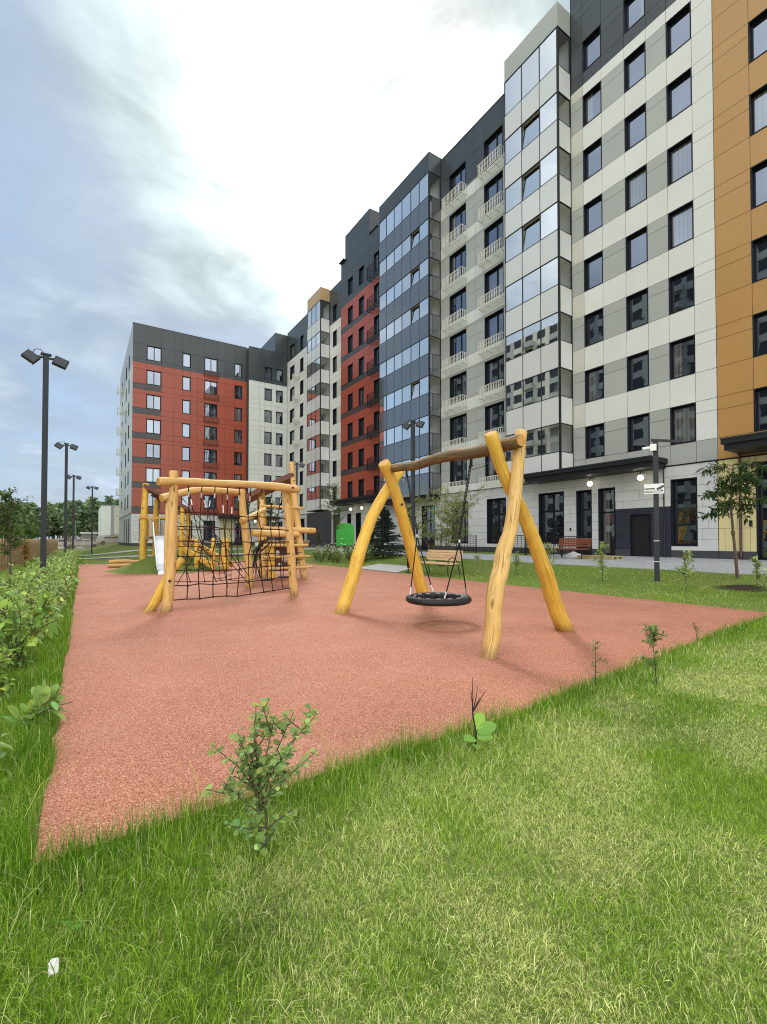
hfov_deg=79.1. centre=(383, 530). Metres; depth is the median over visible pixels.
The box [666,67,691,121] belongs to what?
window
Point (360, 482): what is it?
window
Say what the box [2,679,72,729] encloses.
leafy spray
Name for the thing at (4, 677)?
hedge shrub
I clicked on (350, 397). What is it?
window
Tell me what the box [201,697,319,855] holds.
rounded leaf shrub
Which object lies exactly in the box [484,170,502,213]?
window
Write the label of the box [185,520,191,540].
window
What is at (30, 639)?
hedge shrub
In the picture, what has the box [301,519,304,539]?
window
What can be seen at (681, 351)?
window
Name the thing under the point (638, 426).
window
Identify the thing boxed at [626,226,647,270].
window
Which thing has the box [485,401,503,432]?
window
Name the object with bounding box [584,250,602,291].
window
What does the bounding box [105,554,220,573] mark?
mound
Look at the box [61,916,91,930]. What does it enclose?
weed
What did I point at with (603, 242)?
apartment building
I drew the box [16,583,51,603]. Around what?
hedge shrub
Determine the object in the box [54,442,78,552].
floodlight post
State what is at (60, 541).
parked car
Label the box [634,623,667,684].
sapling
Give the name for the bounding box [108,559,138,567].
balance log
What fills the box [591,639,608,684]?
sapling
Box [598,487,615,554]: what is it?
door
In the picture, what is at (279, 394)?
window
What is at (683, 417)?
window
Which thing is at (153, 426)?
window
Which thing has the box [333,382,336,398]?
window
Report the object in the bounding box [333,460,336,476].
window
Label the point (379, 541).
spruce
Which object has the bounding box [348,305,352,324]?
window
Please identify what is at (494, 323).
window
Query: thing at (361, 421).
window
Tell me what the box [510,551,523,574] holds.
young shrub
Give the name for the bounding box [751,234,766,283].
window
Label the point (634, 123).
window
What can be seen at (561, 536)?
railing
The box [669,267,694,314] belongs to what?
window
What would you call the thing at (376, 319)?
window
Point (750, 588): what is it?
soil patch
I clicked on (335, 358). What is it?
window
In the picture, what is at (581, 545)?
bench
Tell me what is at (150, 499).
window
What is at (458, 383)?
window
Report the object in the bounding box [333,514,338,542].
window
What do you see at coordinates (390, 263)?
apartment building
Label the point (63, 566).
hedge shrub
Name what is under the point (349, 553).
flower clump
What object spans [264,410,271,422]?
window
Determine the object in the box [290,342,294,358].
window
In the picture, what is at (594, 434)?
window
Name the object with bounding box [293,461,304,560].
floodlight post
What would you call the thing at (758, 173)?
window
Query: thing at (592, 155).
window
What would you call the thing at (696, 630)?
sapling
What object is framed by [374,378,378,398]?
window
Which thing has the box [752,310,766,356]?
window
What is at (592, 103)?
window
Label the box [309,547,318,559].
flower clump
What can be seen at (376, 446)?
window
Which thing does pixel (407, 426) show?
floodlight post
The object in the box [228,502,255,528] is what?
young tree
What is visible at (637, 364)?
window
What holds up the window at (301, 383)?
in the apartment building at (294, 395)
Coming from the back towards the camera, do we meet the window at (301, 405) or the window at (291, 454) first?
the window at (291, 454)
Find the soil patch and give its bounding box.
[713,584,766,591]
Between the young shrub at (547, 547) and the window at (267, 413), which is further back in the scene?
the window at (267, 413)
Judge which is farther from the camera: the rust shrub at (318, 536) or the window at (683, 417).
the rust shrub at (318, 536)
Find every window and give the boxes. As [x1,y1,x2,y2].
[146,394,160,409]
[146,418,160,434]
[146,443,160,458]
[146,467,160,482]
[147,345,161,361]
[147,370,160,385]
[148,492,159,506]
[181,495,189,507]
[182,376,190,390]
[182,399,189,413]
[182,423,189,437]
[182,447,189,460]
[182,470,189,477]
[183,353,190,367]
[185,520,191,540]
[203,521,214,540]
[204,380,216,394]
[204,403,216,417]
[204,426,216,439]
[204,449,216,462]
[204,472,216,479]
[204,495,216,508]
[205,357,217,372]
[234,385,241,399]
[234,407,241,421]
[234,430,241,443]
[234,452,241,465]
[234,474,241,487]
[234,496,237,509]
[235,363,241,377]
[264,388,271,400]
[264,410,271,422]
[264,431,271,443]
[264,453,270,465]
[264,475,270,481]
[265,367,271,379]
[274,522,281,539]
[275,497,281,509]
[276,369,282,381]
[276,390,282,402]
[276,412,282,423]
[276,433,282,445]
[276,454,281,466]
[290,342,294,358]
[290,364,294,379]
[290,387,293,401]
[290,408,293,422]
[290,430,293,444]
[290,452,293,461]
[300,334,303,349]
[300,358,302,372]
[300,380,302,394]
[300,403,302,417]
[300,425,302,439]
[300,448,302,462]
[300,471,302,484]
[300,494,302,506]
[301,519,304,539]
[333,303,336,321]
[333,329,336,346]
[333,355,336,372]
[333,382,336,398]
[333,408,336,424]
[333,434,336,450]
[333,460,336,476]
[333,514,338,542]
[347,514,350,523]
[348,275,352,295]
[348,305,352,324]
[348,334,352,353]
[348,363,352,381]
[348,393,352,410]
[348,422,352,440]
[348,452,352,469]
[348,481,352,497]
[358,448,363,466]
[358,479,363,495]
[359,265,363,285]
[359,295,363,315]
[359,325,363,345]
[359,356,363,375]
[359,387,363,405]
[359,417,363,435]
[374,250,378,271]
[374,282,378,303]
[374,314,378,334]
[374,346,378,366]
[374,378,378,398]
[374,411,378,430]
[374,443,378,462]
[374,476,378,493]
[381,511,388,542]
[449,160,465,201]
[449,202,465,242]
[449,244,465,282]
[449,286,465,322]
[450,329,466,363]
[450,371,466,403]
[450,413,466,445]
[450,460,466,486]
[451,501,467,542]
[484,124,502,168]
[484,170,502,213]
[484,216,502,258]
[484,261,503,302]
[485,308,503,346]
[485,354,503,391]
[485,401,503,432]
[485,452,503,480]
[487,498,505,543]
[538,491,563,543]
[582,24,600,72]
[582,80,601,126]
[583,136,601,181]
[583,193,602,236]
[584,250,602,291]
[584,308,603,346]
[585,365,603,402]
[585,423,604,458]
[623,0,644,33]
[624,41,645,93]
[624,102,646,151]
[625,164,646,211]
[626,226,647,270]
[626,288,648,330]
[627,350,648,391]
[627,413,649,451]
[666,1,690,58]
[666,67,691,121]
[667,133,692,185]
[668,200,693,250]
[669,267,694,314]
[669,334,695,379]
[670,402,695,444]
[670,477,697,545]
[748,8,766,63]
[749,83,766,136]
[750,159,766,209]
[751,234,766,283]
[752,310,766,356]
[754,386,766,431]
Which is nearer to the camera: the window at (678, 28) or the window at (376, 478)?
the window at (678, 28)
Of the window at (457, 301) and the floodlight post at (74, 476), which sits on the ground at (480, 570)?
the floodlight post at (74, 476)
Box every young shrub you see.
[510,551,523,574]
[543,543,558,563]
[590,541,609,581]
[675,550,694,590]
[750,556,766,586]
[760,567,766,592]
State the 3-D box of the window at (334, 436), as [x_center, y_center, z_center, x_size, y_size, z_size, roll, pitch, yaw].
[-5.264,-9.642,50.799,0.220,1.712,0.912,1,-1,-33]
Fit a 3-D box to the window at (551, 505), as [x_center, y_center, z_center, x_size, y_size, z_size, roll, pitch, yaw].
[9.930,-0.730,27.256,0.320,3.002,1.742,1,-1,-33]
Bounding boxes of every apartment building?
[116,322,246,545]
[246,280,340,547]
[331,152,441,549]
[440,0,766,559]
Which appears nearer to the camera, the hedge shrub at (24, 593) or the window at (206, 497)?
the hedge shrub at (24, 593)
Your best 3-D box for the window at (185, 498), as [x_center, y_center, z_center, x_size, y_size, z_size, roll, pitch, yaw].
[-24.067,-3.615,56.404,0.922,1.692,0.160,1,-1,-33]
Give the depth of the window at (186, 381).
56.72 m
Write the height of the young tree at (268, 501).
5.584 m
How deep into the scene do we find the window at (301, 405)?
58.96 m
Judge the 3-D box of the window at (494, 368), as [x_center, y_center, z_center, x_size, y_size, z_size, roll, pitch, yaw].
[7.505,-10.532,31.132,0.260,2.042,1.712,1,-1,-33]
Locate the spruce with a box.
[366,507,406,557]
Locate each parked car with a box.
[58,539,70,548]
[77,539,100,546]
[96,536,108,544]
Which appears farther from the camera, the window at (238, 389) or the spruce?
the window at (238, 389)
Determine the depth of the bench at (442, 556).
18.48 m
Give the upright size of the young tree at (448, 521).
3.752 m
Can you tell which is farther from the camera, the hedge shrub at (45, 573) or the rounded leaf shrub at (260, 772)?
the hedge shrub at (45, 573)
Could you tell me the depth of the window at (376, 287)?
44.08 m
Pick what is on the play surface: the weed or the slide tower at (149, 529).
the slide tower at (149, 529)
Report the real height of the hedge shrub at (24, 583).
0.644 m
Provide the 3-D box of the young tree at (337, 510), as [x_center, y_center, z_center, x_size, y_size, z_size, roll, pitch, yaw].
[-3.507,-0.820,33.057,2.601,5.152,2.608,1,-1,-33]
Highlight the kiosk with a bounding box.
[80,532,98,546]
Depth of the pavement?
18.46 m
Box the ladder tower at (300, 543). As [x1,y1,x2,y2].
[245,462,315,580]
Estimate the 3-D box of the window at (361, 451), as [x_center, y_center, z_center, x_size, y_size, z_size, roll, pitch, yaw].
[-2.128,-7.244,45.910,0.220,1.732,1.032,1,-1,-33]
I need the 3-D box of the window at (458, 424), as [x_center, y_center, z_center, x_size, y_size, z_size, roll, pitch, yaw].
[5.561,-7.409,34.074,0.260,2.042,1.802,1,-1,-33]
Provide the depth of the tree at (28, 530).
60.35 m
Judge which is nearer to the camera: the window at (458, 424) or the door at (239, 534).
the window at (458, 424)
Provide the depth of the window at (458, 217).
34.58 m
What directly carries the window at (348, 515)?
in the apartment building at (390, 263)
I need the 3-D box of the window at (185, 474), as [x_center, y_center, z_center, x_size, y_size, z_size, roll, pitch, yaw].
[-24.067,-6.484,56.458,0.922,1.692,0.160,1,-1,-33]
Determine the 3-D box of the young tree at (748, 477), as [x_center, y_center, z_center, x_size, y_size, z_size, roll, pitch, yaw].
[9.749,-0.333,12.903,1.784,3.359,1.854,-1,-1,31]
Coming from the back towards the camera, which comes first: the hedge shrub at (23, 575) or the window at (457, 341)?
the window at (457, 341)
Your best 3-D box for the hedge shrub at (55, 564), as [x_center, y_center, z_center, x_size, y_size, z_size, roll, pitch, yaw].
[-7.320,1.109,10.107,0.652,1.093,0.982,0,-1,-8]
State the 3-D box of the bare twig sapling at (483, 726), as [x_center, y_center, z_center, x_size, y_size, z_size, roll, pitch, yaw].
[0.659,1.271,3.183,0.285,0.501,0.147,1,-1,-33]
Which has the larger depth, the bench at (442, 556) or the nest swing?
the bench at (442, 556)
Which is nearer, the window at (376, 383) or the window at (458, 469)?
the window at (458, 469)
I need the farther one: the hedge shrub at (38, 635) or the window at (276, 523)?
the window at (276, 523)
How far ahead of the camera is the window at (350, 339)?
48.30 m
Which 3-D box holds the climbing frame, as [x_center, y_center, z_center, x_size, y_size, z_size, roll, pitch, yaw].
[-3.753,0.295,12.017,2.951,3.097,5.955,-1,-1,28]
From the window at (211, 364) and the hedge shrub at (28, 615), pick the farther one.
the window at (211, 364)
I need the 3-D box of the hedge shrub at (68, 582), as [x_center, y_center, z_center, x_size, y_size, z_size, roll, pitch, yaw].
[-6.529,1.185,9.164,0.579,0.903,0.805,-1,-1,43]
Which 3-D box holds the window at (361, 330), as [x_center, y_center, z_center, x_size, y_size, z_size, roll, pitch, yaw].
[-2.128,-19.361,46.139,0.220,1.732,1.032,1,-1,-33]
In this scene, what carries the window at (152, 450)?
in the apartment building at (183, 404)
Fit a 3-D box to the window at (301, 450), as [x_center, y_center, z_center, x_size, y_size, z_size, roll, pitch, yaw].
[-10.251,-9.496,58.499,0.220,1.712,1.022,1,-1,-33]
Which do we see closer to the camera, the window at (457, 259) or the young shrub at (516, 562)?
the young shrub at (516, 562)
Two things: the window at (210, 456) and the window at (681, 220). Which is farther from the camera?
the window at (210, 456)
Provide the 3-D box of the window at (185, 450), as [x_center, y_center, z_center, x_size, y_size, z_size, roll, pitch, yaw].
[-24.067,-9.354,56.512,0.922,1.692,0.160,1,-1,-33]
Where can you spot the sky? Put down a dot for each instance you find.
(205, 168)
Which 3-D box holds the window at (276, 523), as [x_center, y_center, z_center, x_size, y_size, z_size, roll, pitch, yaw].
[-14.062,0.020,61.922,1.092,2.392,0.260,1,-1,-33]
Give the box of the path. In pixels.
[34,548,409,571]
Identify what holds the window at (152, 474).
in the apartment building at (183, 404)
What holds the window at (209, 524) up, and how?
in the apartment building at (183, 404)
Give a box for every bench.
[421,549,462,575]
[552,538,591,558]
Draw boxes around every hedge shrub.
[0,563,45,601]
[0,580,35,604]
[0,590,62,672]
[0,591,28,618]
[0,595,60,642]
[0,605,41,637]
[0,625,48,665]
[0,640,15,704]
[1,577,67,636]
[9,593,58,616]
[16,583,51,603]
[20,572,39,585]
[24,557,64,595]
[28,568,78,610]
[34,553,69,576]
[40,572,71,601]
[53,566,79,590]
[54,552,78,565]
[56,548,75,559]
[61,561,74,572]
[63,550,81,561]
[68,576,81,591]
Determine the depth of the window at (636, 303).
23.25 m
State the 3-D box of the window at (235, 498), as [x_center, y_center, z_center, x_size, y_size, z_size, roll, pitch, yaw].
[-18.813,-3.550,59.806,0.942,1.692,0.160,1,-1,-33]
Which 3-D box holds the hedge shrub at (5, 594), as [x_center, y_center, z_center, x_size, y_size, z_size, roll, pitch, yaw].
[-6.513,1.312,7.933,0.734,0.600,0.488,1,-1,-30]
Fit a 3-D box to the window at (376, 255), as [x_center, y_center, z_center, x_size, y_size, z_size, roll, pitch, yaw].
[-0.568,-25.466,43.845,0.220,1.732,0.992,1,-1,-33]
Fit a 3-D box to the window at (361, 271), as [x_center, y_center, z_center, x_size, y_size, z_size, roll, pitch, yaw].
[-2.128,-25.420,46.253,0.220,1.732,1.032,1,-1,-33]
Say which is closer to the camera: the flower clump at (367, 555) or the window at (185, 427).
the flower clump at (367, 555)
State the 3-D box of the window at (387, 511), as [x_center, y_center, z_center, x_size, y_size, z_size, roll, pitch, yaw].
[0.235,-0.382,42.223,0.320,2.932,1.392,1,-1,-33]
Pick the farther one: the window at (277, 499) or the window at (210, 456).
the window at (277, 499)
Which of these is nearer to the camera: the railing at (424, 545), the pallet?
the pallet
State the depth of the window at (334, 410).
51.04 m
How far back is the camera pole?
13.42 m
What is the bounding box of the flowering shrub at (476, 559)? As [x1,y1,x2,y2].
[473,554,479,573]
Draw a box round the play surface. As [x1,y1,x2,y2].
[34,560,766,866]
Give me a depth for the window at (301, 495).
58.73 m
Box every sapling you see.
[464,677,496,750]
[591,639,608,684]
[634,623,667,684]
[693,622,701,641]
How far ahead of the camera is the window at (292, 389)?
61.69 m
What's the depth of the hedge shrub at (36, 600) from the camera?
7.26 m
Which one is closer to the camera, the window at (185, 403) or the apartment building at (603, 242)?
the apartment building at (603, 242)
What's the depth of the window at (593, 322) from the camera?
25.21 m
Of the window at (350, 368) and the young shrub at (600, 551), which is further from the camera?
the window at (350, 368)
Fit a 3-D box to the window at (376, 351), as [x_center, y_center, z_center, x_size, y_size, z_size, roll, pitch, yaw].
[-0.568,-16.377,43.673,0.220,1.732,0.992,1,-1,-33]
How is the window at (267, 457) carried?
in the apartment building at (294, 395)
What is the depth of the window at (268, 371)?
61.56 m
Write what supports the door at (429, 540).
in the apartment building at (390, 263)
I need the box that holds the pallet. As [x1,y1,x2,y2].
[577,555,623,558]
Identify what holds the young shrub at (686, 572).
on the ground at (480, 570)
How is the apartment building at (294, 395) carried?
on the ground at (480, 570)
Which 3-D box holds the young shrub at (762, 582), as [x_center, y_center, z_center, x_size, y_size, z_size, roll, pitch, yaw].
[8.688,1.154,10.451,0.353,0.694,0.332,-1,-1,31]
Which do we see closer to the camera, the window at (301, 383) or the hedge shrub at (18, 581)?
the hedge shrub at (18, 581)
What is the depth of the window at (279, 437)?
62.24 m
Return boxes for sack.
[564,551,580,557]
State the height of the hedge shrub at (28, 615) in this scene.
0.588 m
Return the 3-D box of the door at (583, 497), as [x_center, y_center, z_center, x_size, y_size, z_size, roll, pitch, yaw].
[11.108,-0.459,25.477,0.370,3.512,0.922,1,-1,-33]
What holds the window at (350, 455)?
in the apartment building at (390, 263)
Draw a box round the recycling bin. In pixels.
[336,523,353,551]
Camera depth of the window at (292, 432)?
61.74 m
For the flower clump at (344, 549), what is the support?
on the ground at (480, 570)
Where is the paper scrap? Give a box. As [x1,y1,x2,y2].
[48,958,58,976]
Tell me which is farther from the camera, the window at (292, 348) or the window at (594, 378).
the window at (292, 348)
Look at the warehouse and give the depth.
110.50 m
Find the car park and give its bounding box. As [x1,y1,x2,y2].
[58,547,84,548]
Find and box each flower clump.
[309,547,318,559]
[310,546,338,561]
[320,543,341,559]
[324,545,342,561]
[329,548,344,562]
[339,543,353,558]
[342,547,353,560]
[363,543,382,562]
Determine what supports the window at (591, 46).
in the apartment building at (603, 242)
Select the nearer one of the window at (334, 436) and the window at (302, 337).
the window at (334, 436)
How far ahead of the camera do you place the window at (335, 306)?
51.29 m
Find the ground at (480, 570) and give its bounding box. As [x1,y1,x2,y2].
[0,544,766,1023]
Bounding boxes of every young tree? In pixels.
[0,487,31,587]
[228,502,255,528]
[254,495,283,539]
[316,483,347,552]
[389,484,486,565]
[694,460,766,578]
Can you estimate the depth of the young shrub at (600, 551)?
14.04 m
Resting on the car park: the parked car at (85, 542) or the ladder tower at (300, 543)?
the parked car at (85, 542)
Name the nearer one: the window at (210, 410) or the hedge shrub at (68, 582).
the hedge shrub at (68, 582)
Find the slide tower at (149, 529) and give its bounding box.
[138,483,233,573]
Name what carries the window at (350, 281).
in the apartment building at (390, 263)
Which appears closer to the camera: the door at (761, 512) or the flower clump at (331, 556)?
the door at (761, 512)
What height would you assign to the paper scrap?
0.034 m
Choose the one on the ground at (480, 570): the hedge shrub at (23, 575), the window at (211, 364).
the hedge shrub at (23, 575)
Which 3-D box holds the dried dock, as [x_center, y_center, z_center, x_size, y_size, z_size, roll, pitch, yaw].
[-18.346,1.220,23.806,0.571,1.382,0.553,0,-1,23]
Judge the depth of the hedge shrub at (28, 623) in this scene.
6.04 m
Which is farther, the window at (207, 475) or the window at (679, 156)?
the window at (207, 475)
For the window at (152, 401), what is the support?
in the apartment building at (183, 404)
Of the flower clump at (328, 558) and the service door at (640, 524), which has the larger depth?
the flower clump at (328, 558)
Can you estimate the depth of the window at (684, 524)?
21.39 m
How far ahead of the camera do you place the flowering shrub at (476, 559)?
17.79 m
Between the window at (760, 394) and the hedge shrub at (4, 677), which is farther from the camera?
the window at (760, 394)
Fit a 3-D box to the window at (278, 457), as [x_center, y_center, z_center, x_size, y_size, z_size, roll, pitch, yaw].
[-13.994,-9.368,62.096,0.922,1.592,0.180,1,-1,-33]
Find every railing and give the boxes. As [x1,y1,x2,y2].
[403,538,426,550]
[456,535,476,552]
[514,535,527,554]
[524,535,584,555]
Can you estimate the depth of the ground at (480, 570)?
2.01 m
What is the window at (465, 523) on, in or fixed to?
in the apartment building at (603, 242)
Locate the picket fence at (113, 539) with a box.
[59,534,118,547]
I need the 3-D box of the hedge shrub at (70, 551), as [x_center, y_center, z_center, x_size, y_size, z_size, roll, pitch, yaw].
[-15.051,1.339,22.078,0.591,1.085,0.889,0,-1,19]
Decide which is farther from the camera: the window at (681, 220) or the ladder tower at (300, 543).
the window at (681, 220)
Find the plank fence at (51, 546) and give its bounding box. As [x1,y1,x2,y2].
[0,538,57,571]
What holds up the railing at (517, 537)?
on the ground at (480, 570)
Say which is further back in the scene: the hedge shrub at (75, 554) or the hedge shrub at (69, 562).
the hedge shrub at (75, 554)
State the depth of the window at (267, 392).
61.46 m
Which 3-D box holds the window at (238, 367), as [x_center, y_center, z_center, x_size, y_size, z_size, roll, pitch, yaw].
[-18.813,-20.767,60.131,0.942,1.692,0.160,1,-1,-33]
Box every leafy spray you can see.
[0,733,13,757]
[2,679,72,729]
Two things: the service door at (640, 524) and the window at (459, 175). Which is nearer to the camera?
the service door at (640, 524)
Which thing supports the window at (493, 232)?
in the apartment building at (603, 242)
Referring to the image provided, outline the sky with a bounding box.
[0,0,569,538]
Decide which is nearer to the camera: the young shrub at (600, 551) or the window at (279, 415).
the young shrub at (600, 551)
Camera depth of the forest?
156.75 m
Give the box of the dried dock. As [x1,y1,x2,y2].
[19,541,30,566]
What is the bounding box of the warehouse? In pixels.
[98,505,118,538]
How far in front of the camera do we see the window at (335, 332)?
51.23 m
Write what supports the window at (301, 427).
in the apartment building at (294, 395)
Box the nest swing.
[334,429,573,658]
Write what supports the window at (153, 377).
in the apartment building at (183, 404)
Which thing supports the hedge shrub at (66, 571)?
on the ground at (480, 570)
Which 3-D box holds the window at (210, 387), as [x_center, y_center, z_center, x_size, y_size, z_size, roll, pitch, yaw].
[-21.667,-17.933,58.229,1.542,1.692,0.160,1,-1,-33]
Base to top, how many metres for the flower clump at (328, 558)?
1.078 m
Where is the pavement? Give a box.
[304,547,766,574]
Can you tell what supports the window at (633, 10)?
in the apartment building at (603, 242)
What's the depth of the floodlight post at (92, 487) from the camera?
44.86 m
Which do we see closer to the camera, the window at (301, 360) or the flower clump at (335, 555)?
the flower clump at (335, 555)
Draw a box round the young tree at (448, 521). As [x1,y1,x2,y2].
[389,484,486,565]
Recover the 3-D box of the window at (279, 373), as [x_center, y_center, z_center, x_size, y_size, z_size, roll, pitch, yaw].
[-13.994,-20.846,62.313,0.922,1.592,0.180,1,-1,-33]
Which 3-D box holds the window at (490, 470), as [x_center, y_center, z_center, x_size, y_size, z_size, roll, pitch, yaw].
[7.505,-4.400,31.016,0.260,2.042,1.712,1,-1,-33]
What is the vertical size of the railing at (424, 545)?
0.990 m
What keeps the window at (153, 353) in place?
in the apartment building at (183, 404)
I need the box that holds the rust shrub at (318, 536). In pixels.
[314,530,321,550]
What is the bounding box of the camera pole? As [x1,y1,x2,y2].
[641,439,680,581]
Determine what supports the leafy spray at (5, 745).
on the ground at (480, 570)
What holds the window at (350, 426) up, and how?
in the apartment building at (390, 263)
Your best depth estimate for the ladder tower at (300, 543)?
17.00 m
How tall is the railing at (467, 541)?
1.140 m
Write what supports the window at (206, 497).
in the apartment building at (183, 404)
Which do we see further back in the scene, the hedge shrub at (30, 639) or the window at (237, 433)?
the window at (237, 433)
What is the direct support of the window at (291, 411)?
in the apartment building at (294, 395)
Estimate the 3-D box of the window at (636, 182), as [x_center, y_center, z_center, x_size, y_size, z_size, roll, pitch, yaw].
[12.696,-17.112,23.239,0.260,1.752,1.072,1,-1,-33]
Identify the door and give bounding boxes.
[234,520,242,544]
[356,513,360,540]
[422,505,434,549]
[576,490,591,554]
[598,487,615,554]
[630,514,650,556]
[756,461,766,559]
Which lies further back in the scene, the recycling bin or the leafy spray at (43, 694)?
the recycling bin
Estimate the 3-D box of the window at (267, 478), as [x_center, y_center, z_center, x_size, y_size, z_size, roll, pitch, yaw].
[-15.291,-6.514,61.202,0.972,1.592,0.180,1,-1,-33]
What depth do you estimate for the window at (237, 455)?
59.95 m
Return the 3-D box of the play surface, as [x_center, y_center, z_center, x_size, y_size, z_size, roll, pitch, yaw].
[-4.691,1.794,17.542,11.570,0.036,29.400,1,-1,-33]
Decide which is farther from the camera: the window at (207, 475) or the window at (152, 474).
the window at (207, 475)
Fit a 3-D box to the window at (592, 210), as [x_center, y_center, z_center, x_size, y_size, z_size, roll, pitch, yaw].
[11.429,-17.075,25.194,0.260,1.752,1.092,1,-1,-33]
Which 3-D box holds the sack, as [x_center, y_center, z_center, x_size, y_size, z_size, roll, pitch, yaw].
[9.308,1.168,22.755,0.634,0.324,0.980,1,-1,-33]
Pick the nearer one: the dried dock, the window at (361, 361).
the dried dock
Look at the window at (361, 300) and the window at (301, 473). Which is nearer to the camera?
the window at (361, 300)
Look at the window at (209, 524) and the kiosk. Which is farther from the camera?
the kiosk
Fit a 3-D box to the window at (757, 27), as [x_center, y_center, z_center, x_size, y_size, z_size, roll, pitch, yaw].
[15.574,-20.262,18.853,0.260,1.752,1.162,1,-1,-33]
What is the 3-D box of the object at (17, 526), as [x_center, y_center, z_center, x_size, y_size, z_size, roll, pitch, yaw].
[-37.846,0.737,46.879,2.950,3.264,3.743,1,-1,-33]
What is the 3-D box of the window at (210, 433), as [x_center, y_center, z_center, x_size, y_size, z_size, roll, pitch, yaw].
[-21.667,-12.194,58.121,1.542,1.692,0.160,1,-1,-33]
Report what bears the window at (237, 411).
in the apartment building at (183, 404)
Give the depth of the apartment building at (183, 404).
56.94 m
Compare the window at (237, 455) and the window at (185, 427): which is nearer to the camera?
the window at (185, 427)
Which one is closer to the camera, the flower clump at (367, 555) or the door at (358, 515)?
the flower clump at (367, 555)
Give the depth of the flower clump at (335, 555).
26.82 m
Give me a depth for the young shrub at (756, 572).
11.39 m
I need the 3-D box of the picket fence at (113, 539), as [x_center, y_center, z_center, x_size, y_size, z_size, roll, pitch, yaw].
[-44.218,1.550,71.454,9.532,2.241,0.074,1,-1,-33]
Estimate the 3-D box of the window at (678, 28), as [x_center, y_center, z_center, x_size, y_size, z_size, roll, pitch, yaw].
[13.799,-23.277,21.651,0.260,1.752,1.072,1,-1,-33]
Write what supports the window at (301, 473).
in the apartment building at (294, 395)
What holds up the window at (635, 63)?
in the apartment building at (603, 242)
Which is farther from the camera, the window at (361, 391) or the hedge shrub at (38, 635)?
the window at (361, 391)
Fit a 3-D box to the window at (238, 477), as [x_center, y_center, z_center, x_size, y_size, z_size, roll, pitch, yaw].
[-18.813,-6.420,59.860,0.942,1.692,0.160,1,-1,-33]
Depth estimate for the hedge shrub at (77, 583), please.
12.77 m
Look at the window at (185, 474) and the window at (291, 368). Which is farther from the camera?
the window at (291, 368)
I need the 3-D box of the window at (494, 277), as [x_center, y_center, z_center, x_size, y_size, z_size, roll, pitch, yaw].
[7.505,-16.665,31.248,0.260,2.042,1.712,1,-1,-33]
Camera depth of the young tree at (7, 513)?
12.96 m
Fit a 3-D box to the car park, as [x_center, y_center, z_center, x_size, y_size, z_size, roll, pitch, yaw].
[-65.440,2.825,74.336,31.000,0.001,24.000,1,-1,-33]
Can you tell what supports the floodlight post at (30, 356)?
on the ground at (480, 570)
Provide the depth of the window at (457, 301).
34.43 m
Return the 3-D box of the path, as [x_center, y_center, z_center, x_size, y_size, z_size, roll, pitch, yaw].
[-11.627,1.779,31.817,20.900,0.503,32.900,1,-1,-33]
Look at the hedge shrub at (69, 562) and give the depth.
16.57 m
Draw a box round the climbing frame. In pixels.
[142,470,299,612]
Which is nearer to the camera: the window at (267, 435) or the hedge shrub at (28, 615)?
the hedge shrub at (28, 615)
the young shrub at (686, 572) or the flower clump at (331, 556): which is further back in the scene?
the flower clump at (331, 556)
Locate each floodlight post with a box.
[21,349,68,573]
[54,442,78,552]
[68,474,81,554]
[86,485,98,553]
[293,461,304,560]
[402,419,424,571]
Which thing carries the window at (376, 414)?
in the apartment building at (390, 263)
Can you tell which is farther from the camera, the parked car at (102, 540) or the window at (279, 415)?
the parked car at (102, 540)
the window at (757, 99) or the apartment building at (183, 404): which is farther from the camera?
the apartment building at (183, 404)
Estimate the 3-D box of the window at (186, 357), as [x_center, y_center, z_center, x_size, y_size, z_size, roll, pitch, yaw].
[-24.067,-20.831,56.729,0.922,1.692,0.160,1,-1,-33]
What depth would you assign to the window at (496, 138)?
31.55 m
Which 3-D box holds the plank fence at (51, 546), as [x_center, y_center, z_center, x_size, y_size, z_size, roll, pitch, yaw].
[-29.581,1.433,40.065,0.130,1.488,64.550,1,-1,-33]
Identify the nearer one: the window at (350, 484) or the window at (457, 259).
the window at (457, 259)
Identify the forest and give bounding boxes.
[0,495,118,538]
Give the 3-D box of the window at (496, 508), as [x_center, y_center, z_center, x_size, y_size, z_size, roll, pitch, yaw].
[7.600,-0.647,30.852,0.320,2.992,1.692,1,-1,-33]
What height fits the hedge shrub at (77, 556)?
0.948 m
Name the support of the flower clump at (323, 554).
on the ground at (480, 570)

